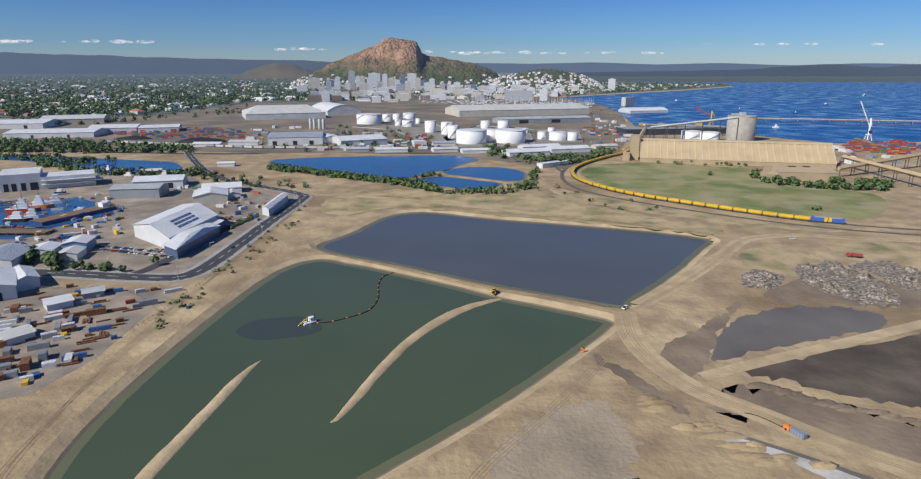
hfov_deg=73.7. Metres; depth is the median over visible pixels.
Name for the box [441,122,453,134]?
fuel tank
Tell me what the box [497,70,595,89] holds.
melton hill
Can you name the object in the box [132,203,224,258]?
warehouse
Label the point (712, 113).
yellow harbour crane
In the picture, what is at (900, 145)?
wharf containers
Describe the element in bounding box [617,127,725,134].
dark wharf shed
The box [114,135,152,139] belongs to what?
coal stockpile
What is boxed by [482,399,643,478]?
gravel ground
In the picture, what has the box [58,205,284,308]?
parked cars
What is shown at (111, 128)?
warehouse
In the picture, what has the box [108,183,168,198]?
warehouse
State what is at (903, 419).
spoil windrow
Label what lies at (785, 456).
dirt windrow
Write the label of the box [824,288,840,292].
rubble heap
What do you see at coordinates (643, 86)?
headland houses
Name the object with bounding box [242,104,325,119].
big white warehouse
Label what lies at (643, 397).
dirt windrow
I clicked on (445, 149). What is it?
depot
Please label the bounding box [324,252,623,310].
bund tracks
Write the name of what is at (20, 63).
range
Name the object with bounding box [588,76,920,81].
shore land
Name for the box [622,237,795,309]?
site utes
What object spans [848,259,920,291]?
rubble
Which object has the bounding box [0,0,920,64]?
sky
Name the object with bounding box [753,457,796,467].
dirt windrow
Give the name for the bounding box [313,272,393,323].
dredge floating pipeline
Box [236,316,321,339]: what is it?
dredge plume
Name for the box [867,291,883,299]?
rubble heap
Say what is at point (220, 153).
crossroad
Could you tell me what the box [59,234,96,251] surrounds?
warehouse
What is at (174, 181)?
warehouse
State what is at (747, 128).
concrete silo
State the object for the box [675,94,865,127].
bay vessels
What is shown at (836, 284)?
rubble heap
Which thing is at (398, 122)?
fuel tank
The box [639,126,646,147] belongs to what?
conveyor to shed
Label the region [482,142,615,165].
tank farm trees
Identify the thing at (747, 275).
rubble heap
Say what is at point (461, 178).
settling pond bank
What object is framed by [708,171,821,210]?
field shrubs
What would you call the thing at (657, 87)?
headland trees
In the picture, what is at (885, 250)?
dirt patch
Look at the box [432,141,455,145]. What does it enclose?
depot
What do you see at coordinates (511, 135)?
fuel tank
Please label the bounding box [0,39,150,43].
cloud
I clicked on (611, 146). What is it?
depot
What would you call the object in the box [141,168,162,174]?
office
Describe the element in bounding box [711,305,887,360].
mud cell
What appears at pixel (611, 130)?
containers
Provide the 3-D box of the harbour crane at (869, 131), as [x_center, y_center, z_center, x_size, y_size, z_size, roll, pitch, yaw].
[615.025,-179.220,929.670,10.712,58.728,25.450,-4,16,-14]
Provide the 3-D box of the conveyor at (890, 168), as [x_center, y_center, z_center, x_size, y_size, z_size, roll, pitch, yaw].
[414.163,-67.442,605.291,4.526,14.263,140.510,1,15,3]
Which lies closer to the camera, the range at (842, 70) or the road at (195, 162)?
the road at (195, 162)
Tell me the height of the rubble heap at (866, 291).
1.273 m
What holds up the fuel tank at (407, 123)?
on the ground at (666, 451)
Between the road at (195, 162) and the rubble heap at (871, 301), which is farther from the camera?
the road at (195, 162)
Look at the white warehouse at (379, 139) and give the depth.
882.51 m
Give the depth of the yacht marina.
2054.01 m
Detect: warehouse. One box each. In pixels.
[0,119,64,128]
[2,128,107,138]
[40,114,109,123]
[59,234,96,251]
[88,124,143,132]
[108,183,168,198]
[132,174,187,187]
[132,203,224,258]
[138,124,181,132]
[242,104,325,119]
[267,132,322,145]
[312,102,360,114]
[332,134,387,145]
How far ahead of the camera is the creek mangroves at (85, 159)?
733.14 m
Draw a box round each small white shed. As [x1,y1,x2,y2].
[34,241,61,258]
[58,245,86,260]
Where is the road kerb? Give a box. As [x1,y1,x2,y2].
[33,195,313,282]
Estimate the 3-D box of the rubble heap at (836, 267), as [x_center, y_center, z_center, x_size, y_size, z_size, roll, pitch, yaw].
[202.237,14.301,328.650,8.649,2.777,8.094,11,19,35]
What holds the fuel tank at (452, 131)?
on the ground at (666, 451)
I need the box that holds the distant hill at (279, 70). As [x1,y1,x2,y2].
[231,63,312,78]
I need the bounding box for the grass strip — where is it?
[321,189,726,235]
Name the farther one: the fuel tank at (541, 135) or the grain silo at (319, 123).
the grain silo at (319, 123)
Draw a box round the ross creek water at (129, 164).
[0,154,182,172]
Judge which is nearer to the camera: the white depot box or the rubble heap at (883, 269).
the rubble heap at (883, 269)
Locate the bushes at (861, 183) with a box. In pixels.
[749,168,894,191]
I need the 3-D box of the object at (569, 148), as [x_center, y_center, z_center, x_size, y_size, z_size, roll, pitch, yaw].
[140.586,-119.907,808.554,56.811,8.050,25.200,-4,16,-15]
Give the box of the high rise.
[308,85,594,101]
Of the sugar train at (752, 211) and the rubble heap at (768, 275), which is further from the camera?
the sugar train at (752, 211)
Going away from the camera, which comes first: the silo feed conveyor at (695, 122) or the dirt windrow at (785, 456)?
the dirt windrow at (785, 456)
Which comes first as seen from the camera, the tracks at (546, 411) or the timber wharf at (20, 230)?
the tracks at (546, 411)
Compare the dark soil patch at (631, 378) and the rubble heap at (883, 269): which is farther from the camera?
the rubble heap at (883, 269)
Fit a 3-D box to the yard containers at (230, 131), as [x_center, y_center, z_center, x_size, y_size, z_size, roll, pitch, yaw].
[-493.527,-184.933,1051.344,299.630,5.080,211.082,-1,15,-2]
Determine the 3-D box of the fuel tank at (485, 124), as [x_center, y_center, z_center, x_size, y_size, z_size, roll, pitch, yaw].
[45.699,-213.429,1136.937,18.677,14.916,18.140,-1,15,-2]
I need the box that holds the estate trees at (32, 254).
[23,245,62,262]
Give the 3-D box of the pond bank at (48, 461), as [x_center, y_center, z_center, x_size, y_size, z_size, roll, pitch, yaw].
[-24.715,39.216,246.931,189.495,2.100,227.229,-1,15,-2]
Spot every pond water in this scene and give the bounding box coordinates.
[61,262,602,478]
[271,155,475,177]
[324,213,705,304]
[413,177,499,188]
[445,167,523,180]
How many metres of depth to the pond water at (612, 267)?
364.38 m
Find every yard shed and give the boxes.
[0,324,35,345]
[41,293,74,311]
[80,285,104,298]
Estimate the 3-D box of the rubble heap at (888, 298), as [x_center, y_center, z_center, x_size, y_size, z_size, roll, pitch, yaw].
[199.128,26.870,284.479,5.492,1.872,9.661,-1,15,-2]
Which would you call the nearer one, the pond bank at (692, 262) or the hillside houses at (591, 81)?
the pond bank at (692, 262)
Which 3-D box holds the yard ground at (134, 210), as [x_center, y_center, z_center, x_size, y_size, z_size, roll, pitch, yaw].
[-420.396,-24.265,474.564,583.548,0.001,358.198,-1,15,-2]
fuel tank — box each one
[356,113,381,123]
[382,114,392,121]
[393,113,400,119]
[394,119,401,125]
[402,120,413,126]
[403,112,415,118]
[425,120,435,132]
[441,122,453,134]
[448,125,458,138]
[456,128,486,143]
[480,120,489,128]
[486,129,494,140]
[495,128,525,143]
[498,120,508,127]
[537,131,546,139]
[549,131,566,140]
[567,131,577,140]
[681,130,700,138]
[699,131,720,139]
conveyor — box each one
[649,116,738,139]
[836,152,920,175]
[840,155,920,186]
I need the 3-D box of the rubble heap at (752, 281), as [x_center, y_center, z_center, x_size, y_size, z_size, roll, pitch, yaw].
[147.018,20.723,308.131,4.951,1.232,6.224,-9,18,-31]
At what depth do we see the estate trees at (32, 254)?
334.79 m
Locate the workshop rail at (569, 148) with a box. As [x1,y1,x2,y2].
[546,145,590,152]
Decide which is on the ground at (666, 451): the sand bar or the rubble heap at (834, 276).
the rubble heap at (834, 276)
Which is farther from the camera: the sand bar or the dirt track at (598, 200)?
the dirt track at (598, 200)
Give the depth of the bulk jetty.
1269.31 m
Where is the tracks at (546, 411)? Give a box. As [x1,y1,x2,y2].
[467,329,629,478]
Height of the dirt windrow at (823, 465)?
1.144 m
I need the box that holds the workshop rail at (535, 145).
[517,143,560,147]
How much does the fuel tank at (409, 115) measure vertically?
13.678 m
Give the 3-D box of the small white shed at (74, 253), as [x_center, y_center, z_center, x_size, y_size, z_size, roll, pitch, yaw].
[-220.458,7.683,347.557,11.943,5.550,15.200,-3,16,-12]
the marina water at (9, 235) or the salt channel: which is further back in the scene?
the marina water at (9, 235)
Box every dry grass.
[738,246,824,276]
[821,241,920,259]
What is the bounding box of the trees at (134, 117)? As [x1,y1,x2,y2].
[5,103,248,124]
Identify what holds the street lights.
on the yard ground at (134, 210)
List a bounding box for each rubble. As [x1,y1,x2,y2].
[741,269,784,288]
[794,260,901,307]
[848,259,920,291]
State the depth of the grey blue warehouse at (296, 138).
882.67 m
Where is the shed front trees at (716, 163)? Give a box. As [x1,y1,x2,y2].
[657,160,747,165]
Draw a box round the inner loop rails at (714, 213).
[561,154,920,234]
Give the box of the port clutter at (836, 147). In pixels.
[246,108,902,163]
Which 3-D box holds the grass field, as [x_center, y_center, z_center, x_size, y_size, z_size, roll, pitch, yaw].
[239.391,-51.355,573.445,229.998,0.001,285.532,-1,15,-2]
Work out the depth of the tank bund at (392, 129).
1142.51 m
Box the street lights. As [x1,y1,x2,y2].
[13,188,300,281]
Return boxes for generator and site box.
[781,424,807,440]
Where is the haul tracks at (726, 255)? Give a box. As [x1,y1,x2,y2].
[634,234,919,305]
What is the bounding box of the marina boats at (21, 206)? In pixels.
[3,165,170,222]
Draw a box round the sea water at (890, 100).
[561,81,920,142]
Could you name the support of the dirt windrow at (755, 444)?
on the salt channel
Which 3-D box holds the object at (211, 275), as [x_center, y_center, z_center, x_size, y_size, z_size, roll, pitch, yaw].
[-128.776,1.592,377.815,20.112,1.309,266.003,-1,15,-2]
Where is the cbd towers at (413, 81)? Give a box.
[297,70,615,100]
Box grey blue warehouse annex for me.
[323,133,336,143]
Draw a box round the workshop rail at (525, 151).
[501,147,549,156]
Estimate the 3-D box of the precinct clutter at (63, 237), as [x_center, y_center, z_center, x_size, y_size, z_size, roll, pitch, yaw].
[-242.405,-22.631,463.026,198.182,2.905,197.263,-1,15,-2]
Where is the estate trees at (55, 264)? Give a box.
[20,256,160,271]
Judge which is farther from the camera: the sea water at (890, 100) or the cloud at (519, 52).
the cloud at (519, 52)
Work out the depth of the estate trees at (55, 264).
325.93 m
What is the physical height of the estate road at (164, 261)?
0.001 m
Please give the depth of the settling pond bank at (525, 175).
622.92 m
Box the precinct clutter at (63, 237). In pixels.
[0,185,267,243]
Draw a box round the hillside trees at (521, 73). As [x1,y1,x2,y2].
[289,64,587,87]
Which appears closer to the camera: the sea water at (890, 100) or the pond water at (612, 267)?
the pond water at (612, 267)
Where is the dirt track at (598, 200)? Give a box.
[549,188,846,231]
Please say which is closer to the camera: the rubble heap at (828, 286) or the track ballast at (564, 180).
the rubble heap at (828, 286)
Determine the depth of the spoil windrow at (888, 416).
187.37 m
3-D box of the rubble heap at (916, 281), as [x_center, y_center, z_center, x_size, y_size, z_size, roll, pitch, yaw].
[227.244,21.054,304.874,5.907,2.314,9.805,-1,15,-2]
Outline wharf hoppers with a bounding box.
[639,123,701,126]
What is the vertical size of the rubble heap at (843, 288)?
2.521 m
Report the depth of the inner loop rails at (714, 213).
455.44 m
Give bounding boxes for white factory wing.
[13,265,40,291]
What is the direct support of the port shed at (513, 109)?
on the ground at (666, 451)
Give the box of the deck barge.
[28,201,116,225]
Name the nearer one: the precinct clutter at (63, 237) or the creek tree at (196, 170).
the precinct clutter at (63, 237)
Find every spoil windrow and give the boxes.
[747,382,770,388]
[762,384,781,390]
[772,387,793,394]
[787,392,806,399]
[798,396,818,402]
[812,399,836,406]
[828,403,845,408]
[836,405,856,412]
[856,407,868,412]
[866,409,889,414]
[879,413,900,419]
[890,417,917,422]
[908,419,920,426]
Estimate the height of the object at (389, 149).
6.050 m
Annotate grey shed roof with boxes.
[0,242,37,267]
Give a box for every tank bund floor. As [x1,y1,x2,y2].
[357,123,451,143]
[444,126,533,145]
[535,130,581,142]
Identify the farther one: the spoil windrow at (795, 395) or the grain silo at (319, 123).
the grain silo at (319, 123)
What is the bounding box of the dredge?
[298,314,316,325]
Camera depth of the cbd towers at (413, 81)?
2914.30 m
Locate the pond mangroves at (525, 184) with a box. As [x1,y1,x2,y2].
[401,166,539,194]
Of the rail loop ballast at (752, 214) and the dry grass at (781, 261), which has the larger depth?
the rail loop ballast at (752, 214)
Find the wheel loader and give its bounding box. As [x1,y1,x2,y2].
[490,288,499,293]
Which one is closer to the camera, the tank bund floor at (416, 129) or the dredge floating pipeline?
the dredge floating pipeline
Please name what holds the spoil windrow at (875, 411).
on the ground at (666, 451)
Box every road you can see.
[35,195,310,280]
[105,140,374,148]
[122,216,259,277]
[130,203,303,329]
[183,151,308,195]
[612,311,920,478]
[630,233,920,306]
[697,320,920,379]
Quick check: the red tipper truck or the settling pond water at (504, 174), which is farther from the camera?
the settling pond water at (504, 174)
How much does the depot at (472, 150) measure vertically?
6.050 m
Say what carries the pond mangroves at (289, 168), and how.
on the ground at (666, 451)
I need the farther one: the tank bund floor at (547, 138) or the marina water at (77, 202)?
the tank bund floor at (547, 138)
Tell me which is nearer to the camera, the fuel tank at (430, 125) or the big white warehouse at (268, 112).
the fuel tank at (430, 125)
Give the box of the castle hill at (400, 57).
[288,37,499,88]
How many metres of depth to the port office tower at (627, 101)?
1862.32 m
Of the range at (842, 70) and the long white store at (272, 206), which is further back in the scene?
the range at (842, 70)
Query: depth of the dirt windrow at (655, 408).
191.44 m
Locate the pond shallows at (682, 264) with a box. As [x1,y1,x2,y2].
[318,212,710,307]
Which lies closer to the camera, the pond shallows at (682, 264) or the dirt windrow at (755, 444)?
the dirt windrow at (755, 444)
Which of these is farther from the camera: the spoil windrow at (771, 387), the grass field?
the grass field
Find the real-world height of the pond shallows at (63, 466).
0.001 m
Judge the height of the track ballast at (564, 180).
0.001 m
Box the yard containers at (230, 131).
[114,127,246,138]
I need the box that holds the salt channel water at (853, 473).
[724,430,873,478]
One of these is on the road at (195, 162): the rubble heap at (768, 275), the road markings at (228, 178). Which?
the road markings at (228, 178)
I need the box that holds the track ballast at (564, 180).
[560,150,920,235]
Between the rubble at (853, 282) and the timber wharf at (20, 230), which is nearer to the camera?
the rubble at (853, 282)
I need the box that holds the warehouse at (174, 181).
[132,174,187,187]
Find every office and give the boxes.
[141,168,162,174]
[217,161,235,166]
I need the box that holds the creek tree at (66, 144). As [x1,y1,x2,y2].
[0,136,194,153]
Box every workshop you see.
[192,186,228,203]
[201,181,241,192]
[228,188,240,198]
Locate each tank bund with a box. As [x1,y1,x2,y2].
[353,122,455,146]
[442,125,534,146]
[535,130,582,142]
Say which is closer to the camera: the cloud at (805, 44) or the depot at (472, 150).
the depot at (472, 150)
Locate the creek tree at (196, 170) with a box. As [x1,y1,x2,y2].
[36,158,205,175]
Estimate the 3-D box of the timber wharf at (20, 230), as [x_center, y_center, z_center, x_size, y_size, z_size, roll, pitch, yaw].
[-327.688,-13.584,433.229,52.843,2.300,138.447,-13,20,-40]
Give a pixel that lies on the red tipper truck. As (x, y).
(854, 254)
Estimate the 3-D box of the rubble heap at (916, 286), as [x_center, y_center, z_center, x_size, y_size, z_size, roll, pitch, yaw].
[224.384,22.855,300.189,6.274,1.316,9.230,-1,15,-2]
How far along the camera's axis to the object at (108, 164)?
622.84 m
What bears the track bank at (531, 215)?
on the grass strip
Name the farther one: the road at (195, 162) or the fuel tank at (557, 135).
the fuel tank at (557, 135)
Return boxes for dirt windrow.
[637,394,660,400]
[637,398,672,404]
[640,404,675,412]
[671,422,696,430]
[689,421,723,426]
[695,425,724,431]
[699,431,749,439]
[716,442,745,448]
[730,452,769,461]
[739,446,766,452]
[746,441,765,447]
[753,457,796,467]
[768,453,798,459]
[808,460,838,469]
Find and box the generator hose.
[744,412,782,427]
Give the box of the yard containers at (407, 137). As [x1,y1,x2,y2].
[395,134,432,147]
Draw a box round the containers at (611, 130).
[583,126,623,135]
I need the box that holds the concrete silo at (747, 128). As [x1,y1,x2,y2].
[725,112,756,140]
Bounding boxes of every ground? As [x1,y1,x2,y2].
[0,73,920,478]
[0,74,607,117]
[0,96,628,168]
[0,175,297,272]
[0,284,187,398]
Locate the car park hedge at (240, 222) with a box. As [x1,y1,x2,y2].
[220,213,258,232]
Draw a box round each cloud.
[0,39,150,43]
[274,47,325,50]
[425,50,663,54]
[754,43,883,44]
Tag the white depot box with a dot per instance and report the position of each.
(421, 142)
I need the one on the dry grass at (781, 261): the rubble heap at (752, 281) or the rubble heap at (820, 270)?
the rubble heap at (820, 270)
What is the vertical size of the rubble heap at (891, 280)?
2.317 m
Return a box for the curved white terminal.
[618,107,667,112]
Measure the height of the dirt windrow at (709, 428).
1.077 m
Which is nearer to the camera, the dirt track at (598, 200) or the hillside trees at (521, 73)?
the dirt track at (598, 200)
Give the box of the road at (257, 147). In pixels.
[105,140,374,148]
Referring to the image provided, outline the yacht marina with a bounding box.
[422,95,594,106]
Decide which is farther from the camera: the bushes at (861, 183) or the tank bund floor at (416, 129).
the tank bund floor at (416, 129)
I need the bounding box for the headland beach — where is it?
[560,86,732,97]
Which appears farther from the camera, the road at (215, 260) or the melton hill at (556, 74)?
the melton hill at (556, 74)
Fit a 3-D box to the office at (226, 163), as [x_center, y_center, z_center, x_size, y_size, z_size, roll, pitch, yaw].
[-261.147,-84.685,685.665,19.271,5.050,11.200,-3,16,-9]
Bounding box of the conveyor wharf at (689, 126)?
[643,123,724,138]
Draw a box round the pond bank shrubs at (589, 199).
[536,184,658,209]
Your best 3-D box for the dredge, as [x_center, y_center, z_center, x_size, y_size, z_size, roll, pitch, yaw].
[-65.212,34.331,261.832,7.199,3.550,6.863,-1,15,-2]
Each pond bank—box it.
[23,254,616,478]
[268,155,478,178]
[309,209,720,308]
[412,176,502,189]
[442,167,526,180]
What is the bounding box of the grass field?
[580,163,887,219]
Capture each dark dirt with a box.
[655,301,741,376]
[713,384,920,463]
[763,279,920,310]
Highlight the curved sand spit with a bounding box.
[330,298,500,422]
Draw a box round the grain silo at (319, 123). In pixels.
[318,119,320,128]
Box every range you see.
[0,52,331,73]
[473,62,916,72]
[578,64,920,75]
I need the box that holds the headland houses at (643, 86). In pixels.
[563,83,714,91]
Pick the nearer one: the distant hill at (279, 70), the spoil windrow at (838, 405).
the spoil windrow at (838, 405)
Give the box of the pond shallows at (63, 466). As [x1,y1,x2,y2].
[48,260,611,478]
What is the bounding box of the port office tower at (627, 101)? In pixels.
[621,97,634,105]
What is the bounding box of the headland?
[559,81,730,96]
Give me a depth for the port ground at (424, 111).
1219.14 m
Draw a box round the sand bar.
[134,360,260,478]
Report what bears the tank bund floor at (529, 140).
on the port ground at (424, 111)
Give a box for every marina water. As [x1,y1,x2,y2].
[0,197,113,227]
[0,228,57,238]
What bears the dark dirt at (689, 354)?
on the ground at (666, 451)
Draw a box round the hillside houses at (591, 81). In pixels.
[289,71,602,88]
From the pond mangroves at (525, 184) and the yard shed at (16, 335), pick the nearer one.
the yard shed at (16, 335)
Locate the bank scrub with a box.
[154,205,305,329]
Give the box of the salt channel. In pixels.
[717,430,860,478]
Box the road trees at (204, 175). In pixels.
[200,170,308,187]
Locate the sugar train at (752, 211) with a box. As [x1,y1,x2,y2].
[571,148,844,223]
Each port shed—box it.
[445,103,589,116]
[492,115,591,123]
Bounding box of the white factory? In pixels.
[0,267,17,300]
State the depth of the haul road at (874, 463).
191.95 m
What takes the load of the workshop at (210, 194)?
on the yard ground at (134, 210)
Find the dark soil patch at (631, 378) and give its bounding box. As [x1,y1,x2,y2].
[593,353,689,414]
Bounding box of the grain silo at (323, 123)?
[322,119,324,128]
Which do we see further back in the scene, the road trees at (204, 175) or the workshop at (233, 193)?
the road trees at (204, 175)
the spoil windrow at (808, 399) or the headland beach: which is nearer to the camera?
the spoil windrow at (808, 399)
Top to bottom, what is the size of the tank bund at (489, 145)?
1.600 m
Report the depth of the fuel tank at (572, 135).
932.82 m
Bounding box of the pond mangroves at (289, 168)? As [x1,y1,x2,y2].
[266,162,438,191]
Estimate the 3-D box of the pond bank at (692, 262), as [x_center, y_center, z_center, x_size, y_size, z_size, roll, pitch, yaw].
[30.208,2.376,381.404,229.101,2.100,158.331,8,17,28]
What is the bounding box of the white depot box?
[412,140,426,146]
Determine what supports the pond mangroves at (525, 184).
on the ground at (666, 451)
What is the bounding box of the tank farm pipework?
[369,118,572,144]
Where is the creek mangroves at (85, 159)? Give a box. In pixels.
[0,151,116,163]
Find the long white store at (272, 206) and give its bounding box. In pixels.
[262,192,287,215]
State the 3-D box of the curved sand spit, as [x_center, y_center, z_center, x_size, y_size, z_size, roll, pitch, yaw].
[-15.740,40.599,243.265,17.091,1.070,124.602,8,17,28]
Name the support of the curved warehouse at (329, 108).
on the ground at (666, 451)
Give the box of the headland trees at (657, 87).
[556,81,723,94]
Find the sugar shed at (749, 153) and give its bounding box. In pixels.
[622,134,836,168]
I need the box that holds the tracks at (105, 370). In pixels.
[0,209,295,478]
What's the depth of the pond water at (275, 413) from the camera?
214.23 m
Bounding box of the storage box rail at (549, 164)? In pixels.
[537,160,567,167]
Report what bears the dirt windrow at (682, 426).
on the ground at (666, 451)
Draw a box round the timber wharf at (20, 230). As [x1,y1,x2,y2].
[0,199,54,234]
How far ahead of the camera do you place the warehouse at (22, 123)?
1140.40 m
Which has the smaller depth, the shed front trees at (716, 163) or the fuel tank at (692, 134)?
the shed front trees at (716, 163)
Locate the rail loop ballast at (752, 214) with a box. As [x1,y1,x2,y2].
[570,151,920,230]
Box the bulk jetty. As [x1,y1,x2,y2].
[757,118,920,123]
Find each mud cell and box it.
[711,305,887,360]
[744,333,920,406]
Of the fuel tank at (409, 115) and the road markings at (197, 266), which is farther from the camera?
the fuel tank at (409, 115)
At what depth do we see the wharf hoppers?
1068.30 m
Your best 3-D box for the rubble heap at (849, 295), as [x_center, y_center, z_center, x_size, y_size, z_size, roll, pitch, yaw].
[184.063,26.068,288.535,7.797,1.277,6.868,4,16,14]
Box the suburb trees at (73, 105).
[0,74,607,116]
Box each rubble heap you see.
[744,273,758,277]
[747,276,766,282]
[747,279,757,283]
[750,273,765,278]
[755,282,770,288]
[760,272,776,278]
[799,264,814,268]
[808,278,822,283]
[811,275,828,281]
[813,267,825,273]
[821,284,835,288]
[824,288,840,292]
[828,274,842,279]
[829,264,845,269]
[831,281,841,286]
[834,269,849,273]
[836,285,854,291]
[842,293,858,297]
[855,273,873,279]
[857,296,869,299]
[861,289,873,293]
[861,299,879,303]
[863,283,877,287]
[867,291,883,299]
[873,286,890,290]
[874,268,888,271]
[880,266,894,270]
[883,277,903,284]
[885,295,899,302]
[901,273,912,280]
[903,276,912,283]
[905,266,917,270]
[908,268,919,273]
[911,284,920,289]
[912,278,920,284]
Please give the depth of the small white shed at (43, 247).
351.82 m
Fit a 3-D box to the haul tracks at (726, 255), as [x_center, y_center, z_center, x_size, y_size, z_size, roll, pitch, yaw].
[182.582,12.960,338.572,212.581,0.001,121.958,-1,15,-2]
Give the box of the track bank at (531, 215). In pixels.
[351,206,712,234]
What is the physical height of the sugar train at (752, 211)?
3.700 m
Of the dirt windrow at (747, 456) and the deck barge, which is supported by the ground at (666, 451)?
the dirt windrow at (747, 456)
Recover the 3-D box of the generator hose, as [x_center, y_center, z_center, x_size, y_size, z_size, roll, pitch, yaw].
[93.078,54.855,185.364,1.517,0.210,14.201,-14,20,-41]
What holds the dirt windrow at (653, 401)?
on the ground at (666, 451)
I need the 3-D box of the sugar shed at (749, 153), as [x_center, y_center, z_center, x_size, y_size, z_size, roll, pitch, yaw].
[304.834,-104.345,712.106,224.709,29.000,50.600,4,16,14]
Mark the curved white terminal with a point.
(644, 109)
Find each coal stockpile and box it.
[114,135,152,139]
[174,137,227,142]
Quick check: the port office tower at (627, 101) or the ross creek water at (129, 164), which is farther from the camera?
the port office tower at (627, 101)
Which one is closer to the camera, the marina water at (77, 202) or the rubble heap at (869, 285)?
the rubble heap at (869, 285)
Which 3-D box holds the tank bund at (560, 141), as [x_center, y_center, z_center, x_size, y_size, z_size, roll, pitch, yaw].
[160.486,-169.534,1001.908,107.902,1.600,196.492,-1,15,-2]
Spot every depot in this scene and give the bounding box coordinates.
[192,142,224,146]
[228,140,261,144]
[346,147,368,151]
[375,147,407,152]
[431,146,457,151]
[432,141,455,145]
[460,148,490,153]
[591,143,618,148]
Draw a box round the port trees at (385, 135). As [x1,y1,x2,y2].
[274,124,433,151]
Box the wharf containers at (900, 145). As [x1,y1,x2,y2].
[842,138,920,154]
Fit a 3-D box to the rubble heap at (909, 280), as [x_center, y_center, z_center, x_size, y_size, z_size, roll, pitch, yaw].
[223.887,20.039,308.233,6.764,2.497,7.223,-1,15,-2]
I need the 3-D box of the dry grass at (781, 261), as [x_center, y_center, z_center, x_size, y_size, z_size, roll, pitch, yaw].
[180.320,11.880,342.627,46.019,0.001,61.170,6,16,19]
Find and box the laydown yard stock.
[0,283,182,385]
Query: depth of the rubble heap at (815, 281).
306.84 m
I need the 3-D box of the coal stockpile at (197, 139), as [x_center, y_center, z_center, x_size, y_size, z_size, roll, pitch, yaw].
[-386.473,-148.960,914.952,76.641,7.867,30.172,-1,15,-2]
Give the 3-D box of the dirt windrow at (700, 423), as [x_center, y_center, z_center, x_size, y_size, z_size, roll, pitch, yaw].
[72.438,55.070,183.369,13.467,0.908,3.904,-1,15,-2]
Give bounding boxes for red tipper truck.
[846,252,862,257]
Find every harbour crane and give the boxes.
[693,106,714,124]
[859,101,872,140]
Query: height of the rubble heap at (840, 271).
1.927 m
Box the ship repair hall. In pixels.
[0,167,95,192]
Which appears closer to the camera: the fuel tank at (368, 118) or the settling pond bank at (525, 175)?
the settling pond bank at (525, 175)
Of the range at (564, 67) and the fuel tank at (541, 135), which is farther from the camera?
the range at (564, 67)
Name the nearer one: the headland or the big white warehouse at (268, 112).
the big white warehouse at (268, 112)
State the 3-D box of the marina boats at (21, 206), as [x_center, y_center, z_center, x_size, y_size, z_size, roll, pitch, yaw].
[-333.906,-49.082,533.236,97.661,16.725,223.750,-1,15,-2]
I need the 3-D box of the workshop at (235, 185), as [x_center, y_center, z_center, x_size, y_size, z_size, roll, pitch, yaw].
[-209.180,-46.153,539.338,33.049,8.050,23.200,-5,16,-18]
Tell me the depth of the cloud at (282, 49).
61021.93 m
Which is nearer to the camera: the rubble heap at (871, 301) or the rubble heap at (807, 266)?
the rubble heap at (871, 301)
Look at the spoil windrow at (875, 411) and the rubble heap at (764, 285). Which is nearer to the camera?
the spoil windrow at (875, 411)
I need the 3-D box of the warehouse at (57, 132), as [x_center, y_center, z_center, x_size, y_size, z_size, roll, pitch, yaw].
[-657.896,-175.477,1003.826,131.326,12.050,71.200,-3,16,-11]
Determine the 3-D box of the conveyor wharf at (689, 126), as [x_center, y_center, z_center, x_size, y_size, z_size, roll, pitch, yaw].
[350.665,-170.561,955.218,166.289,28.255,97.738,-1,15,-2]
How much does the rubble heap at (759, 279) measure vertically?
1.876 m
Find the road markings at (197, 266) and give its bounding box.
[47,195,311,280]
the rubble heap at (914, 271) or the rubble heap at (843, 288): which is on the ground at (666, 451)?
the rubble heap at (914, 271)
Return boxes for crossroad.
[29,150,440,153]
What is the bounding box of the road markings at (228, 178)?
[185,153,309,195]
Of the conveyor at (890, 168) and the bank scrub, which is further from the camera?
the conveyor at (890, 168)
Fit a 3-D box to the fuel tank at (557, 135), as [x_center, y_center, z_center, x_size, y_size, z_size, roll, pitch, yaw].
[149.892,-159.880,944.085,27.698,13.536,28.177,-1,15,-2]

